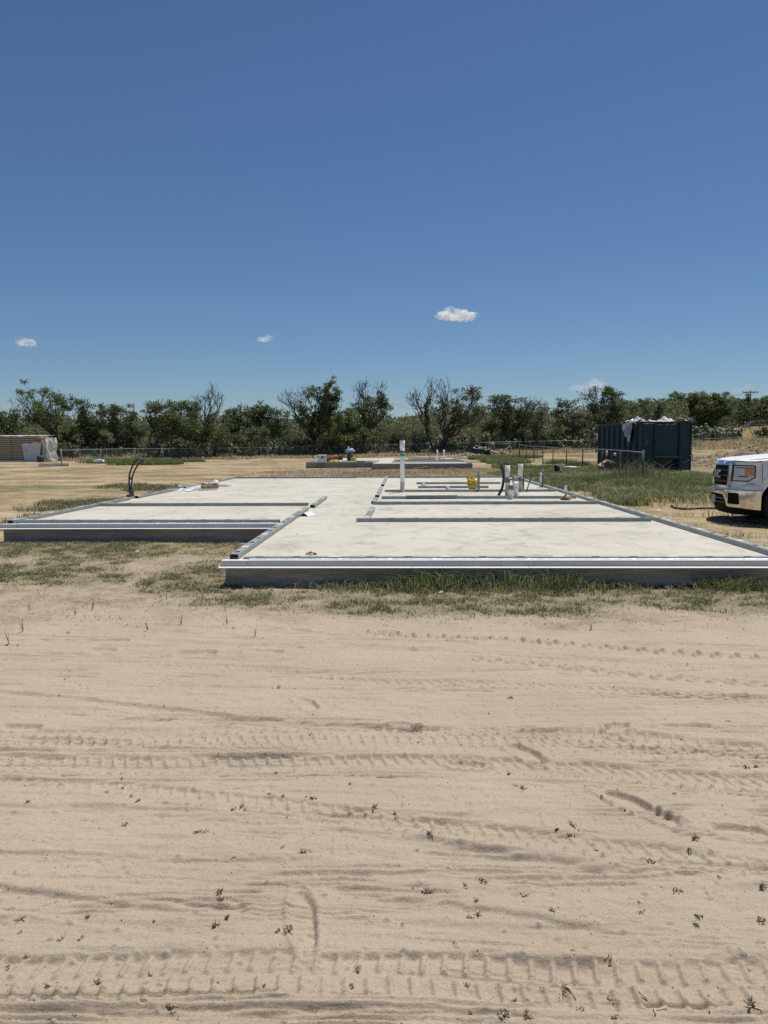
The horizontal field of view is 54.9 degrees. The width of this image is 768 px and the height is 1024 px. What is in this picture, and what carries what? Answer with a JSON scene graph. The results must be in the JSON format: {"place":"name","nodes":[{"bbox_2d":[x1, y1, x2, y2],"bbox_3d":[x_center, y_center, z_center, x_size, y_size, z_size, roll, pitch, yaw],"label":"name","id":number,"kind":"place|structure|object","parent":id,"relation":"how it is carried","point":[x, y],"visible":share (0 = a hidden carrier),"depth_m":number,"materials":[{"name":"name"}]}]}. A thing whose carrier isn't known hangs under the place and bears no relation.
{"place":"outdoors","nodes":[
{"label":"outdoors","id":0,"kind":"place"},
{"bbox_2d":[0,481,182,530],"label":"edge grass","id":1,"kind":"structure","parent":0,"point":[136,485],"depth_m":19.36,"materials":[{"name":"plant"}]},
{"bbox_2d":[0,470,729,532],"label":"dry grass","id":2,"kind":"structure","parent":0,"point":[139,479],"depth_m":29.92,"materials":[{"name":"plant"}]},
{"bbox_2d":[8,540,743,593],"bbox_3d":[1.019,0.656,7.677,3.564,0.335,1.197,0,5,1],"label":"tall grass","id":3,"kind":"structure","parent":0,"point":[545,579],"depth_m":7.62,"materials":[{"name":"plant"}]},
{"bbox_2d":[0,423,767,1023],"bbox_3d":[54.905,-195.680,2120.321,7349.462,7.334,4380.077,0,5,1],"label":"ground","id":4,"kind":"structure","parent":0,"point":[216,753],"depth_m":3.13,"materials":[{"name":"sand"}]},
{"bbox_2d":[0,408,28,434],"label":"mesquite tree","id":5,"kind":"object","parent":4,"relation":"on","point":[10,419],"visible":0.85,"depth_m":86.42,"materials":[{"name":"green plant"}]},
{"bbox_2d":[0,435,57,461],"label":"panel stack","id":6,"kind":"object","parent":4,"relation":"on","point":[22,448],"visible":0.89,"depth_m":72.69,"materials":[{"name":"beige wood"}]},
{"bbox_2d":[8,379,83,460],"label":"mesquite tree","id":7,"kind":"object","parent":4,"relation":"on","point":[43,417],"visible":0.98,"depth_m":76.98,"materials":[{"name":"green plant"}]},
{"bbox_2d":[57,424,87,454],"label":"bush","id":8,"kind":"object","parent":4,"relation":"on","point":[64,430],"visible":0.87,"depth_m":81.73,"materials":[{"name":"green plant"}]},
{"bbox_2d":[66,442,80,457],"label":"prickly pear","id":9,"kind":"object","parent":4,"relation":"on","point":[76,447],"visible":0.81,"depth_m":80.87,"materials":[{"name":"plant"}]},
{"bbox_2d":[58,397,110,447],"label":"mesquite tree","id":10,"kind":"object","parent":4,"relation":"on","point":[90,427],"visible":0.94,"depth_m":83.03,"materials":[{"name":"green plant"}]},
{"bbox_2d":[88,434,117,448],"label":"bush","id":11,"kind":"object","parent":4,"relation":"on","point":[100,443],"visible":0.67,"depth_m":82.72,"materials":[{"name":"green plant"}]},
{"bbox_2d":[103,403,150,450],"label":"mesquite tree","id":12,"kind":"object","parent":4,"relation":"on","point":[116,427],"visible":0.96,"depth_m":82.65,"materials":[{"name":"green plant"}]},
{"bbox_2d":[60,447,208,465],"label":"chain link fence","id":13,"kind":"object","parent":4,"relation":"on","point":[128,453],"visible":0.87,"depth_m":68.83,"materials":[{"name":"grey"}]},
{"bbox_2d":[74,457,205,464],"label":"green weeds","id":14,"kind":"object","parent":4,"relation":"on","point":[148,461],"visible":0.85,"depth_m":63.49,"materials":[{"name":"green plant"}]},
{"bbox_2d":[129,439,153,453],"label":"bush","id":15,"kind":"object","parent":4,"relation":"on","point":[137,445],"visible":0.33,"depth_m":82.65,"materials":[{"name":"green plant"}]},
{"bbox_2d":[146,440,161,457],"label":"prickly pear","id":16,"kind":"object","parent":4,"relation":"on","point":[153,445],"visible":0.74,"depth_m":80.21,"materials":[{"name":"plant"}]},
{"bbox_2d":[139,397,202,457],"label":"mesquite tree","id":17,"kind":"object","parent":4,"relation":"on","point":[169,418],"visible":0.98,"depth_m":79.18,"materials":[{"name":"green plant"}]},
{"bbox_2d":[167,440,188,457],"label":"prickly pear","id":18,"kind":"object","parent":4,"relation":"on","point":[182,452],"visible":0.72,"depth_m":80.83,"materials":[{"name":"plant"}]},
{"bbox_2d":[169,426,200,453],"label":"bush","id":19,"kind":"object","parent":4,"relation":"on","point":[185,436],"visible":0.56,"depth_m":81.10,"materials":[{"name":"green plant"}]},
{"bbox_2d":[186,383,229,457],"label":"mesquite tree","id":20,"kind":"object","parent":4,"relation":"on","point":[207,430],"visible":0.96,"depth_m":79.62,"materials":[{"name":"green plant"}]},
{"bbox_2d":[211,439,240,454],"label":"prickly pear","id":21,"kind":"object","parent":4,"relation":"on","point":[223,444],"visible":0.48,"depth_m":81.25,"materials":[{"name":"plant"}]},
{"bbox_2d":[219,432,247,453],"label":"bush","id":22,"kind":"object","parent":4,"relation":"on","point":[238,439],"visible":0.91,"depth_m":81.90,"materials":[{"name":"green plant"}]},
{"bbox_2d":[217,402,262,448],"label":"mesquite tree","id":23,"kind":"object","parent":4,"relation":"on","point":[232,416],"visible":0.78,"depth_m":85.67,"materials":[{"name":"green plant"}]},
{"bbox_2d":[244,424,270,453],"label":"bush","id":24,"kind":"object","parent":4,"relation":"on","point":[252,431],"visible":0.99,"depth_m":81.09,"materials":[{"name":"green plant"}]},
{"bbox_2d":[256,440,276,455],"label":"prickly pear","id":25,"kind":"object","parent":4,"relation":"on","point":[270,445],"visible":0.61,"depth_m":81.05,"materials":[{"name":"plant"}]},
{"bbox_2d":[253,400,291,443],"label":"mesquite tree","id":26,"kind":"object","parent":4,"relation":"on","point":[274,425],"visible":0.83,"depth_m":85.60,"materials":[{"name":"green plant"}]},
{"bbox_2d":[272,434,300,446],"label":"bush","id":27,"kind":"object","parent":4,"relation":"on","point":[283,438],"visible":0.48,"depth_m":82.25,"materials":[{"name":"green plant"}]},
{"bbox_2d":[279,441,293,455],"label":"prickly pear","id":28,"kind":"object","parent":4,"relation":"on","point":[283,451],"visible":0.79,"depth_m":80.33,"materials":[{"name":"plant"}]},
{"bbox_2d":[0,427,597,456],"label":"scrub","id":29,"kind":"object","parent":4,"relation":"on","point":[181,441],"visible":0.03,"depth_m":84.49,"materials":[{"name":"plant"}]},
{"bbox_2d":[287,437,318,449],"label":"bush","id":30,"kind":"object","parent":4,"relation":"on","point":[307,441],"visible":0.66,"depth_m":80.83,"materials":[{"name":"green plant"}]},
{"bbox_2d":[290,439,316,454],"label":"bush","id":31,"kind":"object","parent":4,"relation":"on","point":[304,449],"visible":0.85,"depth_m":80.44,"materials":[{"name":"plant"}]},
{"bbox_2d":[276,375,343,452],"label":"mesquite tree","id":32,"kind":"object","parent":4,"relation":"on","point":[327,408],"visible":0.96,"depth_m":80.83,"materials":[{"name":"green plant"}]},
{"bbox_2d":[63,440,597,458],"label":"chain link fence","id":33,"kind":"object","parent":4,"relation":"on","point":[343,447],"visible":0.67,"depth_m":79.84,"materials":[{"name":"grey"}]},
{"bbox_2d":[316,407,375,453],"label":"mesquite tree","id":34,"kind":"object","parent":4,"relation":"on","point":[345,430],"visible":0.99,"depth_m":79.30,"materials":[{"name":"green plant"}]},
{"bbox_2d":[5,397,691,444],"bbox_3d":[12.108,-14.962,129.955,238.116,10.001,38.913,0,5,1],"label":"woods","id":35,"kind":"object","parent":4,"relation":"on","point":[676,409],"visible":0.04,"depth_m":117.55,"materials":[{"name":"plant"}]},
{"bbox_2d":[0,418,698,458],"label":"thicket","id":36,"kind":"object","parent":4,"relation":"on","point":[467,433],"visible":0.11,"depth_m":84.36,"materials":[{"name":"plant"}]},
{"bbox_2d":[198,467,529,482],"bbox_3d":[0.996,-1.951,36.956,16.312,0.264,18.260,0,5,1],"label":"field straw","id":37,"kind":"object","parent":4,"relation":"on","point":[464,470],"visible":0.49,"depth_m":38.93,"materials":[{"name":"plant"}]},
{"bbox_2d":[349,377,394,450],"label":"mesquite tree","id":38,"kind":"object","parent":4,"relation":"on","point":[367,412],"visible":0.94,"depth_m":81.87,"materials":[{"name":"green plant"}]},
{"bbox_2d":[363,439,381,453],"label":"prickly pear","id":39,"kind":"object","parent":4,"relation":"on","point":[374,447],"visible":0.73,"depth_m":80.61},
{"bbox_2d":[263,469,498,477],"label":"field clods","id":40,"kind":"object","parent":4,"relation":"on","point":[364,474],"visible":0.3,"depth_m":36.43,"materials":[{"name":"soil"}]},
{"bbox_2d":[0,478,767,586],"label":"foundation slab","id":41,"kind":"structure","parent":4,"relation":"on","point":[332,527],"depth_m":10.31,"materials":[{"name":"concrete"}]},
{"bbox_2d":[7,497,129,523],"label":"wall track","id":42,"kind":"structure","parent":41,"relation":"on","point":[48,514],"depth_m":13.58,"materials":[{"name":"metal"}]},
{"bbox_2d":[16,519,279,523],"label":"wall track","id":43,"kind":"structure","parent":41,"relation":"on","point":[157,521],"depth_m":11.70,"materials":[{"name":"metal"}]},
{"bbox_2d":[134,488,179,497],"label":"wall track","id":44,"kind":"structure","parent":41,"relation":"on","point":[153,493],"depth_m":18.52,"materials":[{"name":"metal"}]},
{"bbox_2d":[100,502,308,505],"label":"wall track","id":45,"kind":"structure","parent":41,"relation":"on","point":[206,504],"depth_m":15.04,"materials":[{"name":"metal"}]},
{"bbox_2d":[230,507,308,558],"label":"wall track","id":46,"kind":"structure","parent":41,"relation":"on","point":[243,550],"depth_m":9.69,"materials":[{"name":"metal"}]},
{"bbox_2d":[236,476,356,477],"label":"wall track","id":47,"kind":"structure","parent":41,"relation":"on","point":[306,477],"depth_m":27.38,"materials":[{"name":"metal"}]},
{"bbox_2d":[400,438,404,491],"bbox_3d":[0.474,-1.210,19.087,0.138,1.403,0.138,0,5,1],"label":"vent pipe","id":48,"kind":"object","parent":41,"relation":"on","point":[402,464],"visible":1,"depth_m":19.05,"materials":[{"name":"white plastic"}]},
{"bbox_2d":[388,476,511,477],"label":"wall track","id":49,"kind":"structure","parent":41,"relation":"on","point":[445,476],"depth_m":27.24,"materials":[{"name":"metal"}]},
{"bbox_2d":[418,486,488,487],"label":"wall track","id":50,"kind":"structure","parent":41,"relation":"on","point":[449,486],"depth_m":20.84,"materials":[{"name":"metal"}]},
{"bbox_2d":[416,482,500,483],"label":"wall track","id":51,"kind":"structure","parent":41,"relation":"on","point":[457,483],"depth_m":22.92,"materials":[{"name":"metal"}]},
{"bbox_2d":[385,489,555,491],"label":"wall track","id":52,"kind":"structure","parent":41,"relation":"on","point":[481,490],"depth_m":19.16,"materials":[{"name":"metal"}]},
{"bbox_2d":[466,476,476,488],"bbox_3d":[2.390,-0.790,20.027,0.330,0.396,0.280,0,5,1],"label":"yellow bag","id":53,"kind":"object","parent":41,"relation":"on","point":[471,482],"visible":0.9,"depth_m":19.96,"materials":[{"name":"plastic"}]},
{"bbox_2d":[382,496,575,498],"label":"wall track","id":54,"kind":"structure","parent":41,"relation":"on","point":[464,497],"depth_m":16.73,"materials":[{"name":"metal"}]},
{"bbox_2d":[373,501,596,504],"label":"wall track","id":55,"kind":"structure","parent":41,"relation":"on","point":[475,502],"depth_m":15.15,"materials":[{"name":"metal"}]},
{"bbox_2d":[497,462,504,495],"bbox_3d":[2.791,-0.784,17.788,0.260,0.818,0.128,-5,7,-44],"label":"cable","id":56,"kind":"object","parent":41,"relation":"on","point":[503,477],"visible":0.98,"depth_m":17.80,"materials":[{"name":"black rubber"}]},
{"bbox_2d":[356,517,650,521],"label":"wall track","id":57,"kind":"structure","parent":41,"relation":"on","point":[527,519],"depth_m":11.76,"materials":[{"name":"metal"}]},
{"bbox_2d":[243,556,767,558],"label":"wall track","id":58,"kind":"structure","parent":41,"relation":"on","point":[246,557],"depth_m":7.89,"materials":[{"name":"metal"}]},
{"bbox_2d":[505,463,509,495],"bbox_3d":[2.955,-0.781,17.689,0.138,0.782,0.138,0,5,1],"label":"vent pipe","id":59,"kind":"object","parent":41,"relation":"on","point":[507,472],"visible":0.97,"depth_m":17.64,"materials":[{"name":"white plastic"}]},
{"bbox_2d":[518,462,522,488],"bbox_3d":[3.534,-0.915,19.156,0.149,0.776,0.149,0,5,1],"label":"vent pipe","id":60,"kind":"object","parent":41,"relation":"on","point":[520,470],"visible":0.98,"depth_m":19.10,"materials":[{"name":"white plastic"}]},
{"bbox_2d":[513,476,767,554],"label":"wall track","id":61,"kind":"structure","parent":41,"relation":"on","point":[739,542],"depth_m":10.82,"materials":[{"name":"metal"}]},
{"bbox_2d":[0,539,767,634],"bbox_3d":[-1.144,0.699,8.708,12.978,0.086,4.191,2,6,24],"label":"creeping grass","id":62,"kind":"structure","parent":4,"relation":"on","point":[117,543],"depth_m":7.51,"materials":[{"name":"plant"}]},
{"bbox_2d":[3,597,767,1023],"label":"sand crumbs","id":63,"kind":"object","parent":4,"relation":"on","point":[365,813],"visible":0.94,"depth_m":2.88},
{"bbox_2d":[373,428,402,450],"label":"bush","id":64,"kind":"object","parent":4,"relation":"on","point":[395,434],"visible":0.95,"depth_m":80.42,"materials":[{"name":"green plant"}]},
{"bbox_2d":[306,458,472,469],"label":"foundation slab","id":65,"kind":"structure","parent":4,"relation":"on","point":[380,464],"depth_m":47.79,"materials":[{"name":"grey concrete"}]},
{"bbox_2d":[48,437,767,460],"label":"tall straw","id":66,"kind":"object","parent":4,"relation":"on","point":[720,445],"visible":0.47,"depth_m":78.78,"materials":[{"name":"plant"}]},
{"bbox_2d":[392,429,429,450],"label":"bush","id":67,"kind":"object","parent":4,"relation":"on","point":[415,436],"visible":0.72,"depth_m":80.16,"materials":[{"name":"green plant"}]},
{"bbox_2d":[406,428,434,446],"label":"bush","id":68,"kind":"object","parent":4,"relation":"on","point":[421,432],"visible":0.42,"depth_m":81.04,"materials":[{"name":"green plant"}]},
{"bbox_2d":[422,431,449,450],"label":"prickly pear","id":69,"kind":"object","parent":4,"relation":"on","point":[438,441],"visible":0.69,"depth_m":79.92,"materials":[{"name":"plant"}]},
{"bbox_2d":[405,374,490,452],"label":"mesquite tree","id":70,"kind":"object","parent":4,"relation":"on","point":[469,419],"visible":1,"depth_m":78.76,"materials":[{"name":"green plant"}]},
{"bbox_2d":[447,433,471,451],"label":"bush","id":71,"kind":"object","parent":4,"relation":"on","point":[450,445],"visible":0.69,"depth_m":79.92,"materials":[{"name":"green plant"}]},
{"bbox_2d":[469,445,491,454],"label":"black tarp","id":72,"kind":"object","parent":4,"relation":"on","point":[475,449],"visible":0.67,"depth_m":69.25,"materials":[{"name":"plastic"}]},
{"bbox_2d":[476,394,534,441],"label":"mesquite tree","id":73,"kind":"object","parent":4,"relation":"on","point":[517,415],"visible":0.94,"depth_m":81.88,"materials":[{"name":"green plant"}]},
{"bbox_2d":[496,435,517,449],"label":"prickly pear","id":74,"kind":"object","parent":4,"relation":"on","point":[504,439],"visible":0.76,"depth_m":80.16,"materials":[{"name":"plant"}]},
{"bbox_2d":[511,430,538,446],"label":"bush","id":75,"kind":"object","parent":4,"relation":"on","point":[520,436],"visible":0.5,"depth_m":80.65,"materials":[{"name":"green plant"}]},
{"bbox_2d":[288,573,767,597],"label":"dry stems","id":76,"kind":"object","parent":4,"relation":"on","point":[367,585],"visible":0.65,"depth_m":7.58,"materials":[{"name":"plant"}]},
{"bbox_2d":[518,430,547,449],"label":"prickly pear","id":77,"kind":"object","parent":4,"relation":"on","point":[528,436],"visible":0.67,"depth_m":80.16,"materials":[{"name":"plant"}]},
{"bbox_2d":[518,396,548,433],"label":"mesquite tree","id":78,"kind":"object","parent":4,"relation":"on","point":[533,426],"visible":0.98,"depth_m":80.79,"materials":[{"name":"green plant"}]},
{"bbox_2d":[465,454,621,469],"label":"weeds","id":79,"kind":"object","parent":4,"relation":"on","point":[513,460],"visible":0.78,"depth_m":51.03,"materials":[{"name":"green plant"}]},
{"bbox_2d":[531,424,566,446],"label":"bush","id":80,"kind":"object","parent":4,"relation":"on","point":[545,435],"visible":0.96,"depth_m":80.00,"materials":[{"name":"green plant"}]},
{"bbox_2d":[551,433,564,448],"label":"prickly pear","id":81,"kind":"object","parent":4,"relation":"on","point":[559,440],"visible":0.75,"depth_m":79.80,"materials":[{"name":"plant"}]},
{"bbox_2d":[546,397,598,442],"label":"mesquite tree","id":82,"kind":"object","parent":4,"relation":"on","point":[562,415],"visible":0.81,"depth_m":82.42,"materials":[{"name":"green plant"}]},
{"bbox_2d":[562,426,595,446],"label":"bush","id":83,"kind":"object","parent":4,"relation":"on","point":[580,432],"visible":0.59,"depth_m":80.62,"materials":[{"name":"green plant"}]},
{"bbox_2d":[519,443,644,473],"bbox_3d":[10.758,-3.299,44.617,0.667,1.718,34.117,0,5,3],"label":"chain link fence","id":84,"kind":"object","parent":4,"relation":"on","point":[619,453],"visible":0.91,"depth_m":38.14,"materials":[{"name":"grey"}]},
{"bbox_2d":[582,428,597,447],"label":"prickly pear","id":85,"kind":"object","parent":4,"relation":"on","point":[587,438],"visible":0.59,"depth_m":79.84,"materials":[{"name":"plant"}]},
{"bbox_2d":[487,467,712,506],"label":"weeds","id":86,"kind":"object","parent":4,"relation":"on","point":[698,479],"visible":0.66,"depth_m":24.74,"materials":[{"name":"green plant"}]},
{"bbox_2d":[575,385,631,430],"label":"mesquite tree","id":87,"kind":"object","parent":4,"relation":"on","point":[617,409],"visible":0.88,"depth_m":83.74,"materials":[{"name":"green plant"}]},
{"bbox_2d":[489,467,745,517],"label":"dry weeds","id":88,"kind":"object","parent":4,"relation":"on","point":[685,502],"visible":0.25,"depth_m":19.17,"materials":[{"name":"plant"}]},
{"bbox_2d":[607,455,674,479],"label":"climbing weeds","id":89,"kind":"object","parent":4,"relation":"on","point":[646,473],"visible":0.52,"depth_m":27.71,"materials":[{"name":"green plant"}]},
{"bbox_2d":[595,421,693,471],"bbox_3d":[13.822,-3.507,39.815,2.760,2.520,6.964,0,5,-1],"label":"dumpster","id":90,"kind":"object","parent":4,"relation":"on","point":[664,444],"visible":0.81,"depth_m":36.57,"materials":[{"name":"teal paint"}]},
{"bbox_2d":[622,422,631,441],"bbox_3d":[12.450,-4.072,37.974,0.113,1.084,1.634,0,5,0],"label":"plastic drape","id":91,"kind":"object","parent":90,"relation":"hanging from","point":[627,428],"visible":1,"depth_m":37.83,"materials":[{"name":"plastic"}]},
{"bbox_2d":[622,398,667,420],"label":"mesquite tree","id":92,"kind":"object","parent":4,"relation":"on","point":[658,409],"visible":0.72,"depth_m":88.40,"materials":[{"name":"green plant"}]},
{"bbox_2d":[591,441,767,468],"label":"dirt clods","id":93,"kind":"object","parent":4,"relation":"on","point":[707,461],"visible":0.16,"depth_m":45.20,"materials":[{"name":"soil"}]},
{"bbox_2d":[609,396,767,428],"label":"hilltop woods","id":94,"kind":"object","parent":4,"relation":"on","point":[729,421],"visible":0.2,"depth_m":150.34,"materials":[{"name":"plant"}]},
{"bbox_2d":[664,391,737,428],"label":"mesquite tree","id":95,"kind":"object","parent":4,"relation":"on","point":[711,414],"visible":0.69,"depth_m":136.50,"materials":[{"name":"green plant"}]},
{"bbox_2d":[692,426,711,441],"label":"prickly pear","id":96,"kind":"object","parent":4,"relation":"on","point":[696,431],"visible":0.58,"depth_m":93.76,"materials":[{"name":"plant"}]},
{"bbox_2d":[646,511,767,544],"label":"trampled straw","id":97,"kind":"object","parent":4,"relation":"on","point":[739,522],"visible":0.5,"depth_m":13.98,"materials":[{"name":"plant"}]},
{"bbox_2d":[703,423,722,440],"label":"prickly pear","id":98,"kind":"object","parent":4,"relation":"on","point":[719,433],"visible":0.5,"depth_m":95.02,"materials":[{"name":"plant"}]},
{"bbox_2d":[723,426,736,439],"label":"prickly pear","id":99,"kind":"object","parent":4,"relation":"on","point":[727,430],"visible":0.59,"depth_m":101.87,"materials":[{"name":"plant"}]},
{"bbox_2d":[698,426,767,448],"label":"slope grass","id":100,"kind":"structure","parent":4,"relation":"on","point":[747,434],"depth_m":125.89,"materials":[{"name":"plant"}]},
{"bbox_2d":[710,454,767,518],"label":"pickup truck","id":101,"kind":"object","parent":4,"relation":"on","point":[739,486],"visible":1,"depth_m":13.48,"materials":[{"name":"white paint"}]},
{"bbox_2d":[731,392,765,425],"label":"mesquite tree","id":102,"kind":"object","parent":4,"relation":"on","point":[745,400],"visible":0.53,"depth_m":151.82,"materials":[{"name":"green plant"}]},
{"bbox_2d":[749,423,767,438],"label":"shrub","id":103,"kind":"object","parent":4,"relation":"on","point":[763,430],"visible":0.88,"depth_m":95.07,"materials":[{"name":"green plant"}]},
{"bbox_2d":[754,396,767,424],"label":"mesquite tree","id":104,"kind":"object","parent":4,"relation":"on","point":[764,398],"visible":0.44,"depth_m":152.37,"materials":[{"name":"green plant"}]},
{"bbox_2d":[0,0,767,425],"label":"sky","id":105,"kind":"structure","parent":0,"point":[257,200],"materials":[{"name":"blue"}]},
{"bbox_2d":[676,572,767,593],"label":"tall grass","id":106,"kind":"structure","parent":0,"point":[745,582],"depth_m":7.57,"materials":[{"name":"plant"}]},
{"bbox_2d":[701,527,767,540],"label":"grass","id":107,"kind":"structure","parent":0,"point":[726,534],"depth_m":11.87,"materials":[{"name":"plant"}]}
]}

